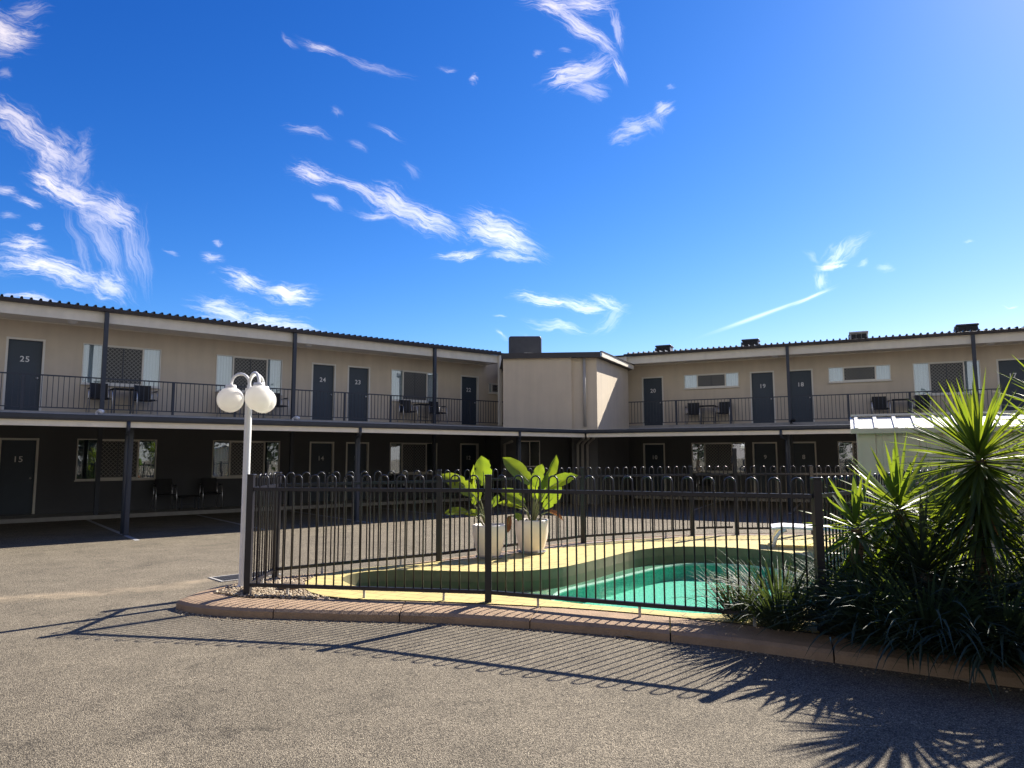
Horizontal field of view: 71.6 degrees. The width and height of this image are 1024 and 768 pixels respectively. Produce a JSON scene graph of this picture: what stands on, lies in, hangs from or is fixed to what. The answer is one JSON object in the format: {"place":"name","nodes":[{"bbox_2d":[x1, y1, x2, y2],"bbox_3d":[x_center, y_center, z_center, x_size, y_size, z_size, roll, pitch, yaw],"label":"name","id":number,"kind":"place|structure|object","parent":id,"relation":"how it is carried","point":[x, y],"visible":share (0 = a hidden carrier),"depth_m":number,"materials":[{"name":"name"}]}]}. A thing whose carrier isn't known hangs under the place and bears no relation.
{"place":"outdoors","nodes":[
{"label":"outdoors","id":0,"kind":"place"},
{"bbox_2d":[0,497,1023,767],"bbox_3d":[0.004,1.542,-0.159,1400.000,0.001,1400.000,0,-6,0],"label":"asphalt ground","id":1,"kind":"structure","parent":0,"point":[108,659],"depth_m":4.84,"materials":[{"name":"grey asphalt"}]},
{"bbox_2d":[208,570,280,581],"bbox_3d":[-3.494,2.519,9.312,0.800,0.012,0.440,5,-8,-44],"label":"drain grate","id":2,"kind":"object","parent":1,"relation":"on","point":[228,578],"visible":0.49,"depth_m":9.19,"materials":[{"name":"grey metal"}]},
{"bbox_2d":[0,294,585,535],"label":"motel wing","id":3,"kind":"structure","parent":1,"relation":"on","point":[62,451],"depth_m":20.69,"materials":[{"name":"beige paint"}]},
{"bbox_2d":[0,438,38,514],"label":"door","id":4,"kind":"structure","parent":3,"relation":"in","point":[18,456],"depth_m":18.24,"materials":[{"name":"grey paint"}]},
{"bbox_2d":[1,336,45,410],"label":"door","id":5,"kind":"structure","parent":3,"relation":"in","point":[22,355],"depth_m":18.50,"materials":[{"name":"blue paint"}]},
{"bbox_2d":[86,383,112,412],"bbox_3d":[-11.088,0.385,19.090,0.574,0.863,0.578,5,-8,-39],"label":"chair","id":6,"kind":"object","parent":3,"relation":"on","point":[91,394],"visible":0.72,"depth_m":19.20,"materials":[{"name":"black plastic"}]},
{"bbox_2d":[95,409,103,414],"bbox_3d":[-10.604,0.728,18.234,0.285,0.178,0.111,-3,-7,26],"label":"security camera","id":7,"kind":"object","parent":3,"relation":"attached to","point":[101,411],"visible":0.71,"depth_m":18.19,"materials":[{"name":"white plastic"}]},
{"bbox_2d":[74,439,156,481],"bbox_3d":[-10.905,2.097,19.621,2.000,1.140,0.135,5,-8,-39],"label":"window","id":8,"kind":"structure","parent":3,"relation":"in","point":[144,451],"depth_m":19.56,"materials":[{"name":"clear glass"}]},
{"bbox_2d":[80,343,161,388],"bbox_3d":[-10.911,-0.490,19.887,2.000,1.140,0.135,5,-8,-39],"label":"window","id":9,"kind":"structure","parent":3,"relation":"in","point":[123,362],"depth_m":19.88,"materials":[{"name":"grey glass"}]},
{"bbox_2d":[111,388,135,413],"bbox_3d":[-10.654,0.489,19.435,0.540,0.720,0.480,5,-8,-39],"label":"side table","id":10,"kind":"object","parent":3,"relation":"on","point":[127,389],"visible":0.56,"depth_m":19.40,"materials":[{"name":"black plastic"}]},
{"bbox_2d":[131,385,157,414],"bbox_3d":[-10.232,0.454,19.774,0.574,0.863,0.577,6,-8,-44],"label":"chair","id":11,"kind":"object","parent":3,"relation":"on","point":[141,392],"visible":0.79,"depth_m":19.92,"materials":[{"name":"black plastic"}]},
{"bbox_2d":[211,440,279,478],"bbox_3d":[-8.152,2.316,21.823,2.080,1.140,0.135,5,-8,-39],"label":"window","id":12,"kind":"structure","parent":3,"relation":"in","point":[227,456],"depth_m":21.70,"materials":[{"name":"clear glass"}]},
{"bbox_2d":[214,354,282,394],"bbox_3d":[-8.159,-0.270,22.089,2.080,1.140,0.135,5,-8,-39],"label":"window","id":13,"kind":"structure","parent":3,"relation":"in","point":[227,366],"depth_m":22.02,"materials":[{"name":"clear glass"}]},
{"bbox_2d":[264,393,288,417],"bbox_3d":[-7.318,0.686,22.104,0.577,0.863,0.574,-6,-8,42],"label":"chair","id":14,"kind":"object","parent":3,"relation":"on","point":[278,401],"visible":0.48,"depth_m":22.36,"materials":[{"name":"black plastic"}]},
{"bbox_2d":[308,442,333,501],"bbox_3d":[-6.283,2.873,23.327,0.850,1.950,0.130,5,-8,-39],"label":"door","id":15,"kind":"structure","parent":3,"relation":"in","point":[321,454],"depth_m":23.37,"materials":[{"name":"blue paint"}]},
{"bbox_2d":[310,362,335,419],"bbox_3d":[-6.290,0.287,23.593,0.850,1.950,0.130,5,-8,-39],"label":"door","id":16,"kind":"structure","parent":3,"relation":"in","point":[323,378],"depth_m":23.64,"materials":[{"name":"blue paint"}]},
{"bbox_2d":[345,442,368,500],"bbox_3d":[-5.286,2.953,24.124,0.850,1.950,0.130,5,-8,-39],"label":"door","id":17,"kind":"structure","parent":3,"relation":"in","point":[350,446],"depth_m":24.16,"materials":[{"name":"blue paint"}]},
{"bbox_2d":[347,365,369,420],"bbox_3d":[-5.292,0.366,24.390,0.850,1.950,0.130,5,-8,-39],"label":"door","id":18,"kind":"structure","parent":3,"relation":"in","point":[358,380],"depth_m":24.43,"materials":[{"name":"blue paint"}]},
{"bbox_2d":[397,400,417,422],"bbox_3d":[-3.681,0.976,25.013,0.574,0.863,0.578,4,-7,-33],"label":"chair","id":19,"kind":"object","parent":3,"relation":"on","point":[405,406],"visible":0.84,"depth_m":25.16,"materials":[{"name":"black plastic"}]},
{"bbox_2d":[389,442,436,474],"bbox_3d":[-3.531,2.685,25.518,2.000,1.140,0.135,5,-8,-39],"label":"window","id":20,"kind":"structure","parent":3,"relation":"in","point":[409,457],"depth_m":25.45,"materials":[{"name":"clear glass"}]},
{"bbox_2d":[391,369,438,403],"bbox_3d":[-3.537,0.098,25.784,2.000,1.140,0.135,5,-8,-39],"label":"window","id":21,"kind":"structure","parent":3,"relation":"in","point":[403,382],"depth_m":25.73,"materials":[{"name":"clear glass"}]},
{"bbox_2d":[413,404,431,422],"bbox_3d":[-3.186,1.084,25.406,0.540,0.720,0.480,5,-8,-39],"label":"side table","id":22,"kind":"object","parent":3,"relation":"on","point":[425,405],"visible":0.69,"depth_m":25.39,"materials":[{"name":"plastic"}]},
{"bbox_2d":[427,401,447,423],"bbox_3d":[-2.718,1.053,25.783,0.574,0.863,0.577,6,-8,-44],"label":"chair","id":23,"kind":"object","parent":3,"relation":"on","point":[437,408],"visible":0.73,"depth_m":25.86,"materials":[{"name":"black plastic"}]},
{"bbox_2d":[460,375,478,424],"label":"door","id":24,"kind":"structure","parent":3,"relation":"in","point":[469,384],"depth_m":27.37,"materials":[{"name":"blue paint"}]},
{"bbox_2d":[460,443,478,494],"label":"door","id":25,"kind":"structure","parent":3,"relation":"in","point":[469,453],"depth_m":27.07,"materials":[{"name":"blue paint"}]},
{"bbox_2d":[488,383,497,393],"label":"window","id":26,"kind":"structure","parent":3,"relation":"in","point":[492,387],"depth_m":28.02,"materials":[{"name":"grey glass"}]},
{"bbox_2d":[0,495,849,523],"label":"walkway","id":27,"kind":"structure","parent":1,"relation":"on","point":[88,516],"depth_m":20.04,"materials":[{"name":"grey concrete"}]},
{"bbox_2d":[151,479,176,510],"bbox_3d":[-9.717,3.094,19.849,0.574,0.863,0.578,5,-8,-39],"label":"chair","id":28,"kind":"object","parent":27,"relation":"on","point":[162,487],"visible":1,"depth_m":20.01,"materials":[{"name":"black plastic"}]},
{"bbox_2d":[177,495,200,509],"bbox_3d":[-9.209,3.368,20.197,0.540,0.381,0.480,5,-8,-39],"label":"side table","id":29,"kind":"object","parent":27,"relation":"on","point":[194,496],"visible":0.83,"depth_m":20.17,"materials":[{"name":"black plastic"}]},
{"bbox_2d":[197,478,222,508],"bbox_3d":[-8.758,3.170,20.616,0.574,0.863,0.578,5,-8,-39],"label":"chair","id":30,"kind":"object","parent":27,"relation":"on","point":[207,486],"visible":1,"depth_m":20.77,"materials":[{"name":"black plastic"}]},
{"bbox_2d":[389,474,410,499],"bbox_3d":[-3.863,3.561,24.530,0.574,0.863,0.577,5,-8,-39],"label":"chair","id":31,"kind":"object","parent":27,"relation":"on","point":[392,479],"visible":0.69,"depth_m":24.63,"materials":[{"name":"black plastic"}]},
{"bbox_2d":[696,472,712,491],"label":"chair","id":32,"kind":"object","parent":27,"relation":"on","point":[708,481],"visible":0.53,"depth_m":26.40,"materials":[{"name":"black plastic"}]},
{"bbox_2d":[87,501,802,540],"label":"parking line markings","id":33,"kind":"object","parent":1,"relation":"on","point":[135,539],"visible":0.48,"depth_m":18.09,"materials":[{"name":"paint"}]},
{"bbox_2d":[486,351,634,503],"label":"motel corner block","id":34,"kind":"structure","parent":1,"relation":"on","point":[573,390],"depth_m":23.88,"materials":[{"name":"beige paint"}]},
{"bbox_2d":[509,336,541,352],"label":"rooftop plant","id":35,"kind":"object","parent":34,"relation":"on","point":[525,344],"visible":0.45,"depth_m":27.86,"materials":[{"name":"metal"}]},
{"bbox_2d":[521,441,539,466],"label":"window","id":36,"kind":"structure","parent":34,"relation":"in","point":[530,450],"depth_m":24.93,"materials":[{"name":"black glass"}]},
{"bbox_2d":[305,534,863,632],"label":"pool deck","id":37,"kind":"structure","parent":1,"relation":"on","point":[513,600],"depth_m":9.29,"materials":[{"name":"concrete"}]},
{"bbox_2d":[473,523,504,559],"bbox_3d":[-0.324,2.224,10.045,0.470,0.470,0.470,0,-6,0],"label":"plant pot","id":38,"kind":"object","parent":37,"relation":"on","point":[501,532],"visible":0.62,"depth_m":9.88,"materials":[{"name":"white ceramic"}]},
{"bbox_2d":[442,456,499,525],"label":"paddle leaf plant","id":39,"kind":"object","parent":38,"relation":"on","point":[482,466],"visible":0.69,"depth_m":10.11,"materials":[{"name":"green plant"}]},
{"bbox_2d":[515,518,547,554],"bbox_3d":[0.296,2.264,10.564,0.510,0.495,0.510,0,-6,0],"label":"plant pot","id":40,"kind":"object","parent":37,"relation":"on","point":[535,536],"visible":0.74,"depth_m":10.37,"materials":[{"name":"white ceramic"}]},
{"bbox_2d":[498,455,577,531],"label":"paddle leaf plant","id":41,"kind":"object","parent":40,"relation":"in","point":[514,467],"visible":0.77,"depth_m":10.60,"materials":[{"name":"green plant"}]},
{"bbox_2d":[243,448,953,634],"bbox_3d":[2.757,1.641,9.702,11.337,1.606,5.636,5,-8,-41],"label":"pool fence","id":42,"kind":"object","parent":37,"relation":"on","point":[816,496],"visible":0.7,"depth_m":7.20,"materials":[{"name":"metal"}]},
{"bbox_2d":[695,456,733,528],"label":"pool gate","id":43,"kind":"structure","parent":42,"relation":"attached to","point":[715,475],"depth_m":13.13,"materials":[{"name":"metal"}]},
{"bbox_2d":[670,557,804,621],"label":"strappy clump","id":44,"kind":"object","parent":37,"relation":"on","point":[738,618],"visible":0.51,"depth_m":6.13,"materials":[{"name":"green plant"}]},
{"bbox_2d":[686,544,871,636],"bbox_3d":[2.290,1.701,5.984,1.774,0.670,1.685,0,-6,0],"label":"strappy clump","id":45,"kind":"object","parent":37,"relation":"on","point":[769,607],"visible":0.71,"depth_m":5.81,"materials":[{"name":"green plant"}]},
{"bbox_2d":[771,523,865,548],"bbox_3d":[5.113,2.262,11.220,1.945,0.624,0.660,-2,-6,18],"label":"sun lounger","id":46,"kind":"object","parent":37,"relation":"on","point":[776,527],"visible":0.31,"depth_m":11.18,"materials":[{"name":"white plastic"}]},
{"bbox_2d":[213,533,966,637],"bbox_3d":[4.643,2.268,8.109,15.726,0.001,10.600,0,-6,0],"label":"garden bed","id":47,"kind":"object","parent":1,"relation":"on","point":[555,546],"visible":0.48,"depth_m":7.28,"materials":[{"name":"soil"}]},
{"bbox_2d":[214,573,338,598],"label":"gravel","id":48,"kind":"structure","parent":47,"relation":"on","point":[260,592],"depth_m":7.53,"materials":[{"name":"beige gravel"}]},
{"bbox_2d":[217,371,275,586],"bbox_3d":[-3.039,1.070,7.994,0.642,2.423,0.706,1,-6,-12],"label":"lamp post","id":49,"kind":"object","parent":48,"relation":"on","point":[260,396],"visible":0.98,"depth_m":7.99,"materials":[{"name":"white metal"}]},
{"bbox_2d":[278,582,300,589],"bbox_3d":[-2.416,2.207,7.716,0.253,0.111,0.196,0,-6,0],"label":"boulder","id":50,"kind":"object","parent":48,"relation":"on","point":[289,588],"visible":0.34,"depth_m":7.67,"materials":[{"name":"beige stone"}]},
{"bbox_2d":[850,410,1023,557],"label":"garden shed","id":51,"kind":"structure","parent":47,"relation":"on","point":[875,432],"depth_m":10.75,"materials":[{"name":"beige metal"}]},
{"bbox_2d":[174,609,1021,691],"bbox_3d":[2.028,2.088,5.229,11.720,0.011,0.866,-3,-6,22],"label":"loose grit","id":52,"kind":"object","parent":1,"relation":"on","point":[177,610],"visible":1,"depth_m":6.55,"materials":[{"name":"grey gravel"}]},
{"bbox_2d":[176,533,1023,688],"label":"kerb","id":53,"kind":"structure","parent":1,"relation":"on","point":[794,644],"depth_m":6.33,"materials":[{"name":"beige concrete"}]},
{"bbox_2d":[586,326,1023,512],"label":"motel wing","id":54,"kind":"structure","parent":1,"relation":"on","point":[820,392],"depth_m":25.27,"materials":[{"name":"beige paint"}]},
{"bbox_2d":[642,376,663,425],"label":"door","id":55,"kind":"structure","parent":54,"relation":"in","point":[652,387],"depth_m":27.87,"materials":[{"name":"blue paint"}]},
{"bbox_2d":[643,443,665,491],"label":"door","id":56,"kind":"structure","parent":54,"relation":"in","point":[653,453],"depth_m":27.61,"materials":[{"name":"blue paint"}]},
{"bbox_2d":[655,345,673,351],"bbox_3d":[6.220,-1.217,28.970,0.670,0.680,0.630,-3,-6,25],"label":"rooftop cooler","id":57,"kind":"object","parent":54,"relation":"on","point":[664,347],"visible":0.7,"depth_m":28.73,"materials":[{"name":"black metal"}]},
{"bbox_2d":[685,403,700,424],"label":"chair","id":58,"kind":"object","parent":54,"relation":"on","point":[696,410],"visible":0.91,"depth_m":26.88,"materials":[{"name":"black plastic"}]},
{"bbox_2d":[699,405,715,423],"bbox_3d":[7.303,1.161,26.417,0.540,0.720,0.480,-3,-6,25],"label":"side table","id":59,"kind":"object","parent":54,"relation":"on","point":[713,417],"visible":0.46,"depth_m":26.36,"materials":[{"name":"black metal"}]},
{"bbox_2d":[683,372,739,389],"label":"window","id":60,"kind":"structure","parent":54,"relation":"in","point":[713,380],"depth_m":26.88,"materials":[{"name":"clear glass"}]},
{"bbox_2d":[691,442,745,472],"bbox_3d":[7.713,2.761,26.540,1.990,1.140,0.135,-3,-6,25],"label":"window","id":61,"kind":"structure","parent":54,"relation":"in","point":[704,455],"depth_m":26.55,"materials":[{"name":"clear glass"}]},
{"bbox_2d":[715,402,733,423],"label":"chair","id":62,"kind":"object","parent":54,"relation":"on","point":[726,406],"visible":0.56,"depth_m":26.41,"materials":[{"name":"black plastic"}]},
{"bbox_2d":[741,338,759,345],"bbox_3d":[9.264,-1.373,27.533,0.670,0.680,0.630,-3,-6,25],"label":"rooftop cooler","id":63,"kind":"object","parent":54,"relation":"on","point":[750,342],"visible":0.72,"depth_m":27.28,"materials":[{"name":"black metal"}]},
{"bbox_2d":[750,371,775,422],"bbox_3d":[9.223,0.505,26.093,0.850,1.950,0.130,-3,-6,25],"label":"door","id":64,"kind":"structure","parent":54,"relation":"in","point":[762,384],"depth_m":26.12,"materials":[{"name":"blue paint"}]},
{"bbox_2d":[752,442,778,492],"bbox_3d":[9.230,3.091,25.827,0.850,1.950,0.130,-3,-6,25],"label":"door","id":65,"kind":"structure","parent":54,"relation":"in","point":[764,453],"depth_m":25.86,"materials":[{"name":"blue paint"}]},
{"bbox_2d":[790,369,814,421],"bbox_3d":[10.397,0.445,25.539,0.850,1.950,0.130,-3,-6,25],"label":"door","id":66,"kind":"structure","parent":54,"relation":"in","point":[801,380],"depth_m":25.54,"materials":[{"name":"blue paint"}]},
{"bbox_2d":[793,442,816,493],"bbox_3d":[10.404,3.031,25.273,0.850,1.950,0.130,-3,-6,25],"label":"door","id":67,"kind":"structure","parent":54,"relation":"in","point":[804,453],"depth_m":25.31,"materials":[{"name":"grey paint"}]},
{"bbox_2d":[837,441,857,472],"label":"window","id":68,"kind":"structure","parent":54,"relation":"in","point":[849,448],"depth_m":24.73,"materials":[{"name":"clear glass"}]},
{"bbox_2d":[848,331,867,338],"bbox_3d":[12.661,-1.547,25.930,0.670,0.680,0.630,-3,-6,25],"label":"rooftop cooler","id":69,"kind":"object","parent":54,"relation":"on","point":[858,334],"visible":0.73,"depth_m":25.70,"materials":[{"name":"black metal"}]},
{"bbox_2d":[828,364,891,383],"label":"window","id":70,"kind":"structure","parent":54,"relation":"in","point":[869,373],"depth_m":24.73,"materials":[{"name":"white glass"}]},
{"bbox_2d":[871,396,890,413],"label":"chair","id":71,"kind":"object","parent":54,"relation":"on","point":[877,406],"visible":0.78,"depth_m":24.21,"materials":[{"name":"black plastic"}]},
{"bbox_2d":[891,399,908,412],"bbox_3d":[13.012,0.869,23.722,0.540,0.720,0.480,-3,-6,25],"label":"side table","id":72,"kind":"object","parent":54,"relation":"on","point":[899,400],"visible":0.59,"depth_m":23.80,"materials":[{"name":"metal"}]},
{"bbox_2d":[912,395,931,412],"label":"chair","id":73,"kind":"object","parent":54,"relation":"on","point":[927,402],"visible":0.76,"depth_m":23.67,"materials":[{"name":"black plastic"}]},
{"bbox_2d":[912,360,981,395],"bbox_3d":[14.457,-0.185,23.622,1.970,1.130,0.135,-3,-6,25],"label":"window","id":74,"kind":"structure","parent":54,"relation":"in","point":[927,375],"depth_m":23.65,"materials":[{"name":"grey glass"}]},
{"bbox_2d":[953,323,978,331],"bbox_3d":[15.687,-1.701,24.502,0.710,0.680,0.630,-3,-6,25],"label":"rooftop cooler","id":75,"kind":"object","parent":54,"relation":"on","point":[966,327],"visible":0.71,"depth_m":24.26,"materials":[{"name":"black plastic"}]},
{"bbox_2d":[996,358,1023,410],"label":"door","id":76,"kind":"structure","parent":54,"relation":"in","point":[1006,367],"depth_m":22.90,"materials":[{"name":"blue paint"}]},
{"bbox_2d":[520,563,812,599],"bbox_3d":[1.588,2.539,8.396,6.399,0.001,4.090,3,-7,-29],"label":"pool ledge","id":77,"kind":"object","parent":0,"point":[555,590],"visible":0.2,"depth_m":9.80,"materials":[{"name":"beige concrete"}]},
{"bbox_2d":[343,546,836,632],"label":"pool wall","id":78,"kind":"structure","parent":77,"relation":"on","point":[699,552],"depth_m":9.26,"materials":[{"name":"green tile"}]},
{"bbox_2d":[553,563,811,600],"bbox_3d":[2.418,2.569,8.750,2.915,0.038,4.740,-5,-8,40],"label":"pool step edge","id":79,"kind":"object","parent":77,"relation":"on","point":[631,574],"visible":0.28,"depth_m":10.33,"materials":[{"name":"tile"}]},
{"bbox_2d":[554,566,813,613],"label":"pool water","id":80,"kind":"structure","parent":0,"point":[669,585],"depth_m":10.01,"materials":[{"name":"teal liquid"}]},
{"bbox_2d":[819,557,1018,635],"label":"planting soil","id":81,"kind":"structure","parent":0,"point":[998,560],"depth_m":5.76,"materials":[{"name":"brown soil"}]},
{"bbox_2d":[792,468,916,601],"bbox_3d":[2.866,1.371,5.909,0.931,1.333,0.912,4,-7,-32],"label":"yucca","id":82,"kind":"object","parent":81,"relation":"on","point":[854,535],"visible":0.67,"depth_m":5.86,"materials":[{"name":"green plant"}]},
{"bbox_2d":[754,556,985,664],"bbox_3d":[2.755,1.639,5.534,1.718,0.710,1.703,0,-6,0],"label":"strappy clump","id":83,"kind":"object","parent":81,"relation":"on","point":[845,628],"visible":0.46,"depth_m":5.36,"materials":[{"name":"green plant"}]},
{"bbox_2d":[807,491,942,574],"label":"yucca","id":84,"kind":"object","parent":81,"relation":"on","point":[875,533],"visible":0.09,"depth_m":6.64,"materials":[{"name":"green plant"}]},
{"bbox_2d":[782,530,983,604],"bbox_3d":[3.089,1.622,5.976,1.547,0.821,1.675,4,-7,-32],"label":"strappy clump","id":85,"kind":"object","parent":81,"relation":"on","point":[854,570],"visible":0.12,"depth_m":5.74,"materials":[{"name":"green plant"}]},
{"bbox_2d":[825,432,971,586],"bbox_3d":[3.281,1.219,5.984,1.150,1.650,1.283,0,-6,0],"label":"yucca","id":86,"kind":"object","parent":81,"relation":"on","point":[905,486],"visible":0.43,"depth_m":5.96,"materials":[{"name":"green plant"}]},
{"bbox_2d":[792,549,1023,707],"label":"strappy clump","id":87,"kind":"object","parent":81,"relation":"on","point":[935,615],"visible":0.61,"depth_m":5.01,"materials":[{"name":"green plant"}]},
{"bbox_2d":[824,572,1015,675],"bbox_3d":[2.977,1.765,5.373,1.343,0.642,1.355,0,-6,0],"label":"strappy clump","id":88,"kind":"object","parent":81,"relation":"on","point":[897,642],"visible":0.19,"depth_m":5.09,"materials":[{"name":"green plant"}]},
{"bbox_2d":[843,485,1010,607],"bbox_3d":[3.265,1.400,5.605,1.251,1.230,1.306,0,-6,0],"label":"yucca","id":89,"kind":"object","parent":81,"relation":"on","point":[912,544],"visible":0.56,"depth_m":5.55,"materials":[{"name":"green plant"}]},
{"bbox_2d":[848,536,1023,608],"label":"strappy clump","id":90,"kind":"object","parent":81,"relation":"on","point":[962,581],"visible":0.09,"depth_m":5.42,"materials":[{"name":"green plant"}]},
{"bbox_2d":[859,553,1023,693],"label":"strappy clump","id":91,"kind":"object","parent":81,"relation":"on","point":[1008,613],"visible":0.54,"depth_m":4.80,"materials":[{"name":"green plant"}]},
{"bbox_2d":[871,456,1012,569],"bbox_3d":[4.065,1.408,6.813,1.366,1.443,1.371,-5,-8,41],"label":"yucca","id":92,"kind":"object","parent":81,"relation":"on","point":[930,499],"visible":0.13,"depth_m":6.80,"materials":[{"name":"green plant"}]},
{"bbox_2d":[880,573,1023,694],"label":"strappy clump","id":93,"kind":"object","parent":81,"relation":"on","point":[987,660],"visible":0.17,"depth_m":4.82,"materials":[{"name":"green plant"}]},
{"bbox_2d":[891,369,1023,599],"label":"yucca","id":94,"kind":"object","parent":81,"relation":"on","point":[971,431],"visible":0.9,"depth_m":5.51,"materials":[{"name":"green plant"}]},
{"bbox_2d":[942,562,1023,662],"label":"strappy clump","id":95,"kind":"object","parent":81,"relation":"on","point":[1014,601],"visible":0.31,"depth_m":4.85,"materials":[{"name":"green plant"}]},
{"bbox_2d":[948,548,1017,577],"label":"strappy clump","id":96,"kind":"object","parent":81,"relation":"on","point":[994,557],"visible":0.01,"depth_m":6.54,"materials":[{"name":"green plant"}]},
{"bbox_2d":[949,538,1023,609],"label":"strappy clump","id":97,"kind":"object","parent":81,"relation":"on","point":[1003,572],"visible":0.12,"depth_m":5.44,"materials":[{"name":"green plant"}]},
{"bbox_2d":[966,596,1023,669],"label":"strappy clump","id":98,"kind":"object","parent":81,"relation":"on","point":[1008,660],"visible":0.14,"depth_m":4.74,"materials":[{"name":"green plant"}]},
{"bbox_2d":[983,354,1023,505],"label":"yucca","id":99,"kind":"object","parent":81,"relation":"on","point":[1022,442],"visible":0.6,"depth_m":7.74,"materials":[{"name":"green plant"}]},
{"bbox_2d":[984,487,1023,598],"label":"yucca","id":100,"kind":"object","parent":81,"relation":"on","point":[1017,549],"visible":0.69,"depth_m":5.19,"materials":[{"name":"green plant"}]},
{"bbox_2d":[984,398,1023,571],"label":"yucca","id":101,"kind":"object","parent":81,"relation":"on","point":[1018,409],"visible":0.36,"depth_m":5.51,"materials":[{"name":"green plant"}]}
]}

